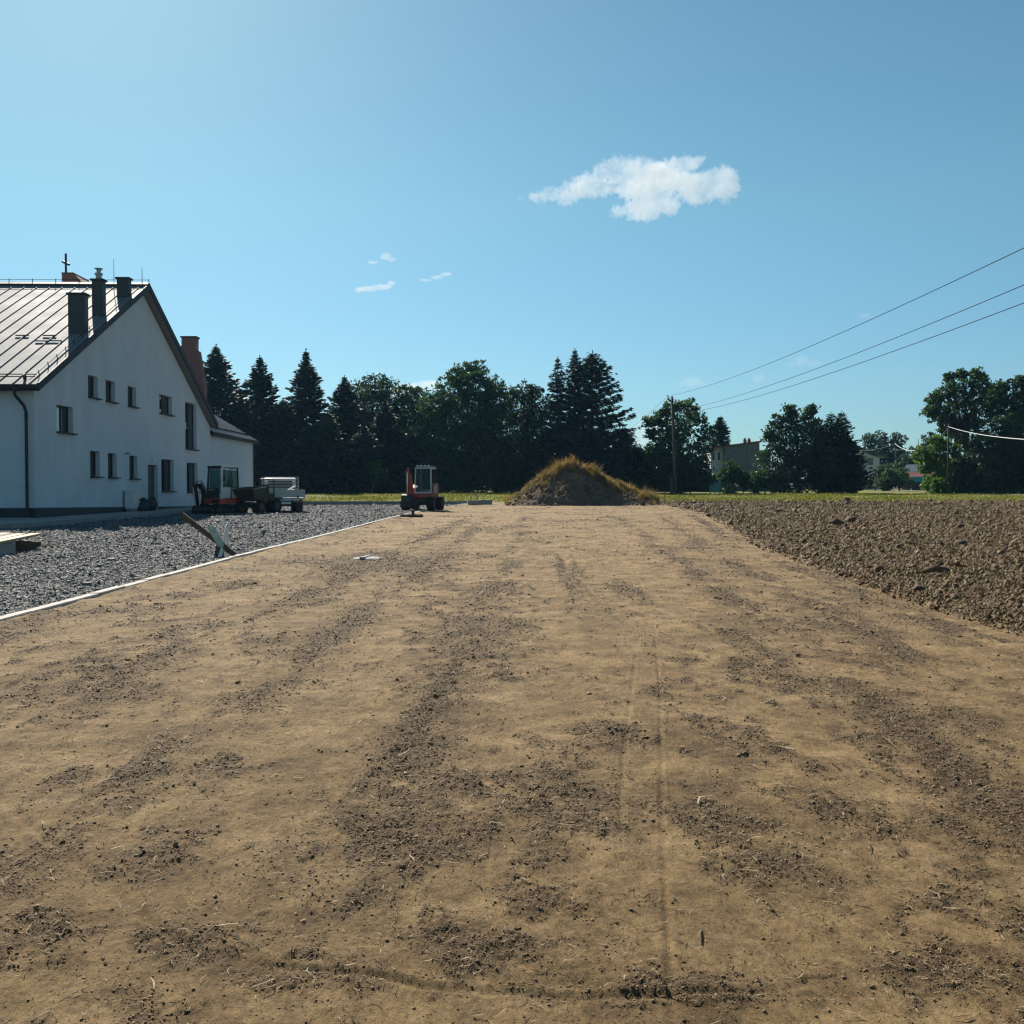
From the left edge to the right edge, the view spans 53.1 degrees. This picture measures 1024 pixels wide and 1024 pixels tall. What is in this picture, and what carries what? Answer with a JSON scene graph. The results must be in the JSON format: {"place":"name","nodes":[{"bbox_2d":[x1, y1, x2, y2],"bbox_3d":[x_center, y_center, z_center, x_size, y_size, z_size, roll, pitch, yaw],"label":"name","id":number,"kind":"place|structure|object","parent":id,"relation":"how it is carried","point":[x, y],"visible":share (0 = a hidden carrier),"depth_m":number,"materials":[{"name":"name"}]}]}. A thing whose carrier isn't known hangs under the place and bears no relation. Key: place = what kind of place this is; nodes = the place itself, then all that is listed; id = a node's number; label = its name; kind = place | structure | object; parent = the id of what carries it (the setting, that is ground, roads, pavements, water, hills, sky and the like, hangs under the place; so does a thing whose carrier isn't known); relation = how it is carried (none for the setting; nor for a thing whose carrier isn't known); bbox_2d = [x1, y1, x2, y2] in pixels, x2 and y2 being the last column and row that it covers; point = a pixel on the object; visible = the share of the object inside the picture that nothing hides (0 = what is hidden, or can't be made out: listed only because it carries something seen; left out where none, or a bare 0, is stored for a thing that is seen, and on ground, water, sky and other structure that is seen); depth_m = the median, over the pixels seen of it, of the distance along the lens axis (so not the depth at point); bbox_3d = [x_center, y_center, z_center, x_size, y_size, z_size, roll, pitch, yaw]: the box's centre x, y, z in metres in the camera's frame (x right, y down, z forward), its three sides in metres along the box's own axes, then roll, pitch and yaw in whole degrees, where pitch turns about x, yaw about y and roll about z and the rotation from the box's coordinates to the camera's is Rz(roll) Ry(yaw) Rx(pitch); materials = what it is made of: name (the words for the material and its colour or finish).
{"place":"outdoors","nodes":[
{"label":"outdoors","id":0,"kind":"place"},
{"bbox_2d":[0,507,191,528],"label":"pavement","id":1,"kind":"structure","parent":0,"point":[8,523],"depth_m":41.95,"materials":[{"name":"grey concrete"}]},
{"bbox_2d":[0,268,258,517],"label":"parish house","id":2,"kind":"structure","parent":1,"relation":"on","point":[104,405],"depth_m":49.47,"materials":[{"name":"white paint"}]},
{"bbox_2d":[57,406,77,434],"bbox_3d":[-19.404,-3.980,44.369,0.428,1.207,1.847,0,1,-1],"label":"window","id":3,"kind":"structure","parent":2,"relation":"in","point":[62,412],"depth_m":44.64,"materials":[{"name":"black glass"}]},
{"bbox_2d":[88,376,101,399],"bbox_3d":[-19.464,-5.772,47.479,0.428,1.062,1.321,0,1,-1],"label":"window","id":4,"kind":"structure","parent":2,"relation":"in","point":[90,379],"depth_m":47.75,"materials":[{"name":"black glass"}]},
{"bbox_2d":[90,451,103,477],"bbox_3d":[-19.467,-2.213,47.724,0.428,1.240,1.324,0,1,-1],"label":"window","id":5,"kind":"structure","parent":2,"relation":"in","point":[92,454],"depth_m":47.99,"materials":[{"name":"black glass"}]},
{"bbox_2d":[106,381,118,403],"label":"window","id":6,"kind":"structure","parent":2,"relation":"in","point":[108,384],"depth_m":49.95,"materials":[{"name":"black glass"}]},
{"bbox_2d":[108,453,120,478],"bbox_3d":[-19.508,-2.240,49.894,0.428,1.223,1.321,0,1,-1],"label":"window","id":7,"kind":"structure","parent":2,"relation":"in","point":[110,460],"depth_m":50.22,"materials":[{"name":"black glass"}]},
{"bbox_2d":[128,387,139,408],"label":"window","id":8,"kind":"structure","parent":2,"relation":"in","point":[129,389],"depth_m":52.89,"materials":[{"name":"black glass"}]},
{"bbox_2d":[129,456,141,479],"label":"window","id":9,"kind":"structure","parent":2,"relation":"in","point":[131,460],"depth_m":53.18,"materials":[{"name":"black glass"}]},
{"bbox_2d":[148,465,153,497],"bbox_3d":[-19.786,-1.298,55.799,0.090,2.503,1.565,0,1,-1],"label":"door","id":10,"kind":"structure","parent":2,"relation":"in","point":[150,467],"depth_m":55.99,"materials":[{"name":"metal"}]},
{"bbox_2d":[159,395,175,416],"bbox_3d":[-19.666,-6.037,58.057,0.428,1.117,2.402,0,1,-1],"label":"window","id":11,"kind":"structure","parent":2,"relation":"in","point":[163,400],"depth_m":58.34,"materials":[{"name":"black glass"}]},
{"bbox_2d":[161,459,176,491],"bbox_3d":[-19.670,-2.062,58.380,0.428,1.857,2.387,0,1,-1],"label":"window","id":12,"kind":"structure","parent":2,"relation":"in","point":[165,464],"depth_m":58.70,"materials":[{"name":"black glass"}]},
{"bbox_2d":[185,403,199,450],"bbox_3d":[-19.759,-5.237,62.917,0.430,2.890,2.530,0,1,-1],"label":"window","id":13,"kind":"structure","parent":2,"relation":"in","point":[189,443],"depth_m":63.21,"materials":[{"name":"black glass"}]},
{"bbox_2d":[187,463,199,492],"bbox_3d":[-19.761,-2.105,63.166,0.428,1.854,2.441,0,1,-1],"label":"window","id":14,"kind":"structure","parent":2,"relation":"in","point":[190,466],"depth_m":63.56,"materials":[{"name":"black glass"}]},
{"bbox_2d":[124,491,139,511],"bbox_3d":[-19.183,-0.533,51.730,0.490,1.100,1.060,0,1,-1],"label":"meter box","id":15,"kind":"object","parent":1,"relation":"on","point":[132,500],"visible":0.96,"depth_m":51.28,"materials":[{"name":"white plastic"}]},
{"bbox_2d":[133,493,139,506],"bbox_3d":[-18.956,-0.603,51.732,0.036,0.720,0.880,0,1,-1],"label":"door","id":16,"kind":"structure","parent":15,"relation":"in","point":[136,496],"depth_m":51.72,"materials":[{"name":"white paint"}]},
{"bbox_2d":[137,497,149,510],"bbox_3d":[-18.952,-0.345,52.495,0.683,0.821,1.088,0,1,-1],"label":"sack","id":17,"kind":"object","parent":1,"relation":"on","point":[144,505],"visible":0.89,"depth_m":52.27,"materials":[{"name":"black plastic"}]},
{"bbox_2d":[147,497,157,510],"bbox_3d":[-18.957,-0.364,53.790,0.667,0.877,1.140,0,1,-1],"label":"sack","id":18,"kind":"object","parent":1,"relation":"on","point":[152,502],"visible":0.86,"depth_m":53.58,"materials":[{"name":"plastic"}]},
{"bbox_2d":[481,500,491,504],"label":"kerb block","id":19,"kind":"object","parent":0,"point":[483,502],"depth_m":79.93,"materials":[{"name":"concrete"}]},
{"bbox_2d":[0,502,1023,1023],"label":"dirt yard","id":20,"kind":"structure","parent":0,"point":[412,982],"depth_m":5.05,"materials":[{"name":"brown soil"}]},
{"bbox_2d":[0,503,466,620],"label":"kerb","id":21,"kind":"structure","parent":20,"relation":"on","point":[64,602],"depth_m":15.40,"materials":[{"name":"concrete"}]},
{"bbox_2d":[352,555,382,559],"bbox_3d":[-2.932,0.940,20.779,0.640,0.097,0.640,0,1,-1],"label":"manhole cover","id":22,"kind":"object","parent":20,"relation":"on","point":[367,557],"visible":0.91,"depth_m":20.60,"materials":[{"name":"concrete"}]},
{"bbox_2d":[400,510,422,516],"bbox_3d":[-4.869,0.098,49.446,1.168,0.406,0.746,0,1,-1],"label":"pipe stub","id":23,"kind":"object","parent":20,"relation":"on","point":[412,514],"visible":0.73,"depth_m":49.30,"materials":[{"name":"black plastic"}]},
{"bbox_2d":[467,500,480,504],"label":"kerb block","id":24,"kind":"object","parent":20,"relation":"on","point":[473,502],"depth_m":79.32,"materials":[{"name":"concrete"}]},
{"bbox_2d":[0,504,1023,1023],"bbox_3d":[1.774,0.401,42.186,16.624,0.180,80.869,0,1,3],"label":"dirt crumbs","id":25,"kind":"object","parent":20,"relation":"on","point":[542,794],"visible":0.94,"depth_m":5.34,"materials":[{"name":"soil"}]},
{"bbox_2d":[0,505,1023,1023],"bbox_3d":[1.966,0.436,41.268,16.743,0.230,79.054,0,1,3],"label":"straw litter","id":26,"kind":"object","parent":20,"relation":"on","point":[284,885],"visible":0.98,"depth_m":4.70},
{"bbox_2d":[503,456,664,505],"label":"soil mound","id":27,"kind":"object","parent":20,"relation":"on","point":[573,482],"visible":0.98,"depth_m":79.51,"materials":[{"name":"brown soil"}]},
{"bbox_2d":[0,0,1023,483],"label":"sky","id":28,"kind":"structure","parent":0,"point":[687,195],"materials":[{"name":"blue"}]},
{"bbox_2d":[302,487,1023,501],"bbox_3d":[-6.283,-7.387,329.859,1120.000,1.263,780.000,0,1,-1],"label":"ground","id":29,"kind":"structure","parent":0,"point":[863,492],"depth_m":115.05,"materials":[{"name":"green plant"}]},
{"bbox_2d":[61,253,206,398],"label":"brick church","id":30,"kind":"structure","parent":29,"relation":"on","point":[190,348],"depth_m":81.75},
{"bbox_2d":[203,344,257,473],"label":"spruce tree","id":31,"kind":"object","parent":29,"relation":"on","point":[219,400],"visible":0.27,"depth_m":139.94,"materials":[{"name":"green plant"}]},
{"bbox_2d":[229,387,245,427],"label":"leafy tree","id":32,"kind":"object","parent":29,"relation":"on","point":[239,392],"visible":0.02,"depth_m":145.50,"materials":[{"name":"green plant"}]},
{"bbox_2d":[230,354,286,484],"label":"spruce tree","id":33,"kind":"object","parent":29,"relation":"on","point":[257,404],"visible":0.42,"depth_m":137.76,"materials":[{"name":"green plant"}]},
{"bbox_2d":[255,399,315,486],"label":"spruce tree","id":34,"kind":"object","parent":29,"relation":"on","point":[280,416],"visible":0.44,"depth_m":134.93,"materials":[{"name":"green plant"}]},
{"bbox_2d":[261,431,345,493],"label":"spruce tree","id":35,"kind":"object","parent":29,"relation":"on","point":[304,467],"visible":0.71,"depth_m":129.52,"materials":[{"name":"green plant"}]},
{"bbox_2d":[255,348,353,491],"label":"spruce tree","id":36,"kind":"object","parent":29,"relation":"on","point":[304,403],"visible":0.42,"depth_m":136.90,"materials":[{"name":"green plant"}]},
{"bbox_2d":[291,411,362,493],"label":"spruce tree","id":37,"kind":"object","parent":29,"relation":"on","point":[328,432],"visible":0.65,"depth_m":131.40,"materials":[{"name":"green plant"}]},
{"bbox_2d":[324,375,370,469],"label":"spruce tree","id":38,"kind":"object","parent":29,"relation":"on","point":[344,395],"visible":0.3,"depth_m":141.31,"materials":[{"name":"green plant"}]},
{"bbox_2d":[328,423,397,493],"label":"spruce tree","id":39,"kind":"object","parent":29,"relation":"on","point":[364,440],"visible":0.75,"depth_m":130.57,"materials":[{"name":"green plant"}]},
{"bbox_2d":[361,459,389,493],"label":"sapling","id":40,"kind":"object","parent":29,"relation":"on","point":[375,467],"visible":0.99,"depth_m":129.11,"materials":[{"name":"green plant"}]},
{"bbox_2d":[346,372,414,450],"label":"leafy tree","id":41,"kind":"object","parent":29,"relation":"on","point":[370,397],"visible":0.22,"depth_m":147.23,"materials":[{"name":"green plant"}]},
{"bbox_2d":[343,399,423,492],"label":"spruce tree","id":42,"kind":"object","parent":29,"relation":"on","point":[384,420],"visible":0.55,"depth_m":136.56,"materials":[{"name":"green plant"}]},
{"bbox_2d":[303,501,466,504],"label":"kerb","id":43,"kind":"structure","parent":29,"relation":"on","point":[363,502],"depth_m":81.57,"materials":[{"name":"grey concrete"}]},
{"bbox_2d":[387,383,442,479],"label":"leafy tree","id":44,"kind":"object","parent":29,"relation":"on","point":[407,398],"visible":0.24,"depth_m":146.71,"materials":[{"name":"green plant"}]},
{"bbox_2d":[383,430,459,492],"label":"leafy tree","id":45,"kind":"object","parent":29,"relation":"on","point":[415,447],"visible":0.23,"depth_m":139.23,"materials":[{"name":"green plant"}]},
{"bbox_2d":[402,359,528,492],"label":"leafy tree","id":46,"kind":"object","parent":29,"relation":"on","point":[472,436],"visible":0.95,"depth_m":139.73,"materials":[{"name":"green plant"}]},
{"bbox_2d":[487,379,557,491],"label":"leafy tree","id":47,"kind":"object","parent":29,"relation":"on","point":[528,443],"visible":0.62,"depth_m":143.11,"materials":[{"name":"green plant"}]},
{"bbox_2d":[489,429,564,491],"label":"bush","id":48,"kind":"object","parent":29,"relation":"on","point":[534,471],"visible":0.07,"depth_m":143.45,"materials":[{"name":"green plant"}]},
{"bbox_2d":[533,348,640,470],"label":"larch tree","id":49,"kind":"object","parent":29,"relation":"on","point":[577,423],"visible":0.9,"depth_m":139.68,"materials":[{"name":"green plant"}]},
{"bbox_2d":[576,435,612,475],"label":"bush","id":50,"kind":"object","parent":29,"relation":"on","point":[591,459],"visible":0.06,"depth_m":139.87,"materials":[{"name":"green plant"}]},
{"bbox_2d":[597,427,649,483],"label":"larch tree","id":51,"kind":"object","parent":29,"relation":"on","point":[623,436],"visible":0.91,"depth_m":137.07,"materials":[{"name":"green plant"}]},
{"bbox_2d":[617,443,673,492],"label":"bush","id":52,"kind":"object","parent":29,"relation":"on","point":[644,479],"visible":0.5,"depth_m":136.66,"materials":[{"name":"green plant"}]},
{"bbox_2d":[668,395,684,494],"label":"utility pole","id":53,"kind":"object","parent":29,"relation":"on","point":[674,461],"visible":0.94,"depth_m":118.14,"materials":[{"name":"brown wood"}]},
{"bbox_2d":[675,248,1023,394],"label":"overhead wire","id":54,"kind":"object","parent":53,"relation":"attached to","point":[883,313],"visible":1,"depth_m":43.58,"materials":[{"name":"metal"}]},
{"bbox_2d":[677,285,1023,410],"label":"overhead wire","id":55,"kind":"object","parent":53,"relation":"attached to","point":[883,342],"visible":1,"depth_m":46.34,"materials":[{"name":"metal"}]},
{"bbox_2d":[679,303,1023,413],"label":"overhead wire","id":56,"kind":"object","parent":53,"relation":"attached to","point":[882,355],"visible":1,"depth_m":45.39,"materials":[{"name":"metal"}]},
{"bbox_2d":[641,395,719,492],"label":"leafy tree","id":57,"kind":"object","parent":29,"relation":"on","point":[681,436],"visible":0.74,"depth_m":132.61,"materials":[{"name":"green plant"}]},
{"bbox_2d":[644,446,718,493],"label":"bush","id":58,"kind":"object","parent":29,"relation":"on","point":[686,470],"visible":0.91,"depth_m":127.94,"materials":[{"name":"green plant"}]},
{"bbox_2d":[388,447,1023,491],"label":"woodland","id":59,"kind":"object","parent":29,"relation":"on","point":[888,464],"depth_m":148.83,"materials":[{"name":"green plant"}]},
{"bbox_2d":[709,478,720,493],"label":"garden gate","id":60,"kind":"structure","parent":29,"relation":"on","point":[715,488],"depth_m":128.44,"materials":[{"name":"teal metal"}]},
{"bbox_2d":[708,416,730,446],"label":"spruce tree","id":61,"kind":"object","parent":29,"relation":"on","point":[721,428],"visible":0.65,"depth_m":171.84,"materials":[{"name":"green plant"}]},
{"bbox_2d":[715,459,754,492],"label":"shrub","id":62,"kind":"object","parent":29,"relation":"on","point":[731,476],"visible":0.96,"depth_m":131.08,"materials":[{"name":"green plant"}]},
{"bbox_2d":[703,438,770,490],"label":"grey house","id":63,"kind":"structure","parent":29,"relation":"on","point":[743,454],"depth_m":158.57,"materials":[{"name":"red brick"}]},
{"bbox_2d":[746,468,792,492],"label":"shrub","id":64,"kind":"object","parent":29,"relation":"on","point":[761,480],"visible":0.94,"depth_m":131.05,"materials":[{"name":"green plant"}]},
{"bbox_2d":[750,402,850,492],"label":"leafy tree","id":65,"kind":"object","parent":29,"relation":"on","point":[790,457],"visible":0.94,"depth_m":131.35,"materials":[{"name":"green plant"}]},
{"bbox_2d":[798,425,842,492],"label":"thuja tree","id":66,"kind":"object","parent":29,"relation":"on","point":[812,485],"visible":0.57,"depth_m":130.86,"materials":[{"name":"green plant"}]},
{"bbox_2d":[809,413,855,492],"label":"thuja tree","id":67,"kind":"object","parent":29,"relation":"on","point":[834,433],"visible":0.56,"depth_m":131.39,"materials":[{"name":"green plant"}]},
{"bbox_2d":[828,411,866,492],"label":"thuja tree","id":68,"kind":"object","parent":29,"relation":"on","point":[843,431],"visible":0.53,"depth_m":132.03,"materials":[{"name":"green plant"}]},
{"bbox_2d":[845,440,876,492],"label":"thuja tree","id":69,"kind":"object","parent":29,"relation":"on","point":[861,486],"visible":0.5,"depth_m":132.63,"materials":[{"name":"green plant"}]},
{"bbox_2d":[855,442,885,489],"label":"white house","id":70,"kind":"structure","parent":29,"relation":"on","point":[873,457],"depth_m":191.10,"materials":[{"name":"paint"}]},
{"bbox_2d":[867,457,873,465],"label":"window","id":71,"kind":"structure","parent":70,"relation":"in","point":[871,463],"depth_m":191.07,"materials":[{"name":"white paint"}]},
{"bbox_2d":[859,430,909,464],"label":"leafy tree","id":72,"kind":"object","parent":29,"relation":"on","point":[872,441],"visible":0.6,"depth_m":235.11,"materials":[{"name":"green plant"}]},
{"bbox_2d":[863,465,916,490],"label":"shrub","id":73,"kind":"object","parent":29,"relation":"on","point":[878,472],"visible":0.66,"depth_m":168.77,"materials":[{"name":"green plant"}]},
{"bbox_2d":[872,467,911,490],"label":"shrub","id":74,"kind":"object","parent":29,"relation":"on","point":[891,478],"visible":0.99,"depth_m":162.50,"materials":[{"name":"green plant"}]},
{"bbox_2d":[893,443,899,490],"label":"utility pole","id":75,"kind":"object","parent":29,"relation":"on","point":[895,444],"visible":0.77,"depth_m":165.97,"materials":[{"name":"grey wood"}]},
{"bbox_2d":[892,464,933,489],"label":"shed","id":76,"kind":"structure","parent":29,"relation":"on","point":[915,475],"depth_m":174.80,"materials":[{"name":"white wood"}]},
{"bbox_2d":[889,431,938,470],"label":"leafy tree","id":77,"kind":"object","parent":29,"relation":"on","point":[907,458],"visible":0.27,"depth_m":206.28,"materials":[{"name":"green plant"}]},
{"bbox_2d":[911,433,966,493],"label":"leafy tree","id":78,"kind":"object","parent":29,"relation":"on","point":[929,463],"visible":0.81,"depth_m":128.67,"materials":[{"name":"green plant"}]},
{"bbox_2d":[928,477,950,493],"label":"shrub","id":79,"kind":"object","parent":29,"relation":"on","point":[937,485],"visible":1,"depth_m":124.31,"materials":[{"name":"green plant"}]},
{"bbox_2d":[947,424,948,488],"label":"utility pole","id":80,"kind":"object","parent":29,"relation":"on","point":[948,458],"visible":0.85,"depth_m":124.85,"materials":[{"name":"brown wood"}]},
{"bbox_2d":[948,426,1023,439],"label":"telecom cable","id":81,"kind":"object","parent":80,"relation":"attached to","point":[987,435],"visible":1,"depth_m":90.26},
{"bbox_2d":[918,366,1008,485],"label":"leafy tree","id":82,"kind":"object","parent":29,"relation":"on","point":[945,415],"visible":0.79,"depth_m":136.18,"materials":[{"name":"green plant"}]},
{"bbox_2d":[951,452,1010,493],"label":"bush","id":83,"kind":"object","parent":29,"relation":"on","point":[974,480],"visible":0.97,"depth_m":127.62,"materials":[{"name":"green plant"}]},
{"bbox_2d":[963,375,1023,493],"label":"leafy tree","id":84,"kind":"object","parent":29,"relation":"on","point":[1004,455],"visible":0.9,"depth_m":129.92,"materials":[{"name":"green plant"}]},
{"bbox_2d":[661,498,1023,636],"bbox_3d":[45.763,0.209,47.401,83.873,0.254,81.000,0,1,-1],"label":"ploughed field","id":85,"kind":"structure","parent":0,"point":[918,553],"depth_m":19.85,"materials":[{"name":"soil"}]},
{"bbox_2d":[662,498,1023,635],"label":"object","id":86,"kind":"structure","parent":85,"relation":"on","point":[917,544],"depth_m":26.70,"materials":[{"name":"brown soil"}]},
{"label":"gravel yard","id":87,"kind":"structure","parent":0,"visible":0},
{"bbox_2d":[0,542,15,555],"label":"concrete block","id":88,"kind":"object","parent":87,"relation":"on","point":[7,548],"depth_m":21.96,"materials":[{"name":"grey concrete"}]},
{"bbox_2d":[0,533,40,550],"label":"timber stack","id":89,"kind":"object","parent":88,"relation":"on","point":[25,545],"visible":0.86,"depth_m":23.54,"materials":[{"name":"brown wood"}]},
{"bbox_2d":[180,513,237,557],"bbox_3d":[-6.388,0.581,21.890,1.420,1.139,0.477,1,2,26],"label":"wooden barrier","id":90,"kind":"object","parent":87,"relation":"on","point":[212,534],"visible":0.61,"depth_m":21.74,"materials":[{"name":"brown wood"}]},
{"bbox_2d":[191,465,247,513],"bbox_3d":[-15.499,-1.186,54.487,1.865,2.585,2.704,1,2,30],"label":"excavator","id":91,"kind":"object","parent":87,"relation":"on","point":[224,499],"visible":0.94,"depth_m":54.04,"materials":[{"name":"metal"}]},
{"bbox_2d":[222,468,236,497],"bbox_3d":[-14.931,-1.525,54.261,0.068,1.575,1.150,1,2,30],"label":"door","id":92,"kind":"structure","parent":91,"relation":"in","point":[226,491],"depth_m":54.10,"materials":[{"name":"white paint"}]},
{"bbox_2d":[0,503,456,615],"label":"gravel stones","id":93,"kind":"object","parent":87,"relation":"on","point":[63,562],"visible":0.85,"depth_m":25.73,"materials":[{"name":"grey gravel"}]},
{"bbox_2d":[232,479,282,512],"bbox_3d":[-13.741,-0.858,55.256,1.560,1.900,2.690,1,2,21],"label":"site dumper","id":94,"kind":"object","parent":87,"relation":"on","point":[260,498],"visible":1,"depth_m":54.62,"materials":[{"name":"metal"}]},
{"bbox_2d":[260,477,304,511],"bbox_3d":[-13.219,-1.013,58.673,2.200,2.034,5.357,0,2,-17],"label":"flatbed truck","id":95,"kind":"object","parent":87,"relation":"on","point":[292,498],"visible":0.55,"depth_m":57.07,"materials":[{"name":"metal"}]},
{"bbox_2d":[400,465,444,510],"bbox_3d":[-5.480,-1.482,62.794,2.115,2.766,3.053,0,1,11],"label":"excavator","id":96,"kind":"object","parent":87,"relation":"on","point":[418,494],"visible":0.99,"depth_m":62.12,"materials":[{"name":"metal"}]},
{"bbox_2d":[431,468,435,483],"bbox_3d":[-4.775,-1.949,62.660,0.068,1.435,1.130,0,1,11],"label":"door","id":97,"kind":"structure","parent":96,"relation":"in","point":[432,481],"depth_m":62.41,"materials":[{"name":"white paint"}]}
]}

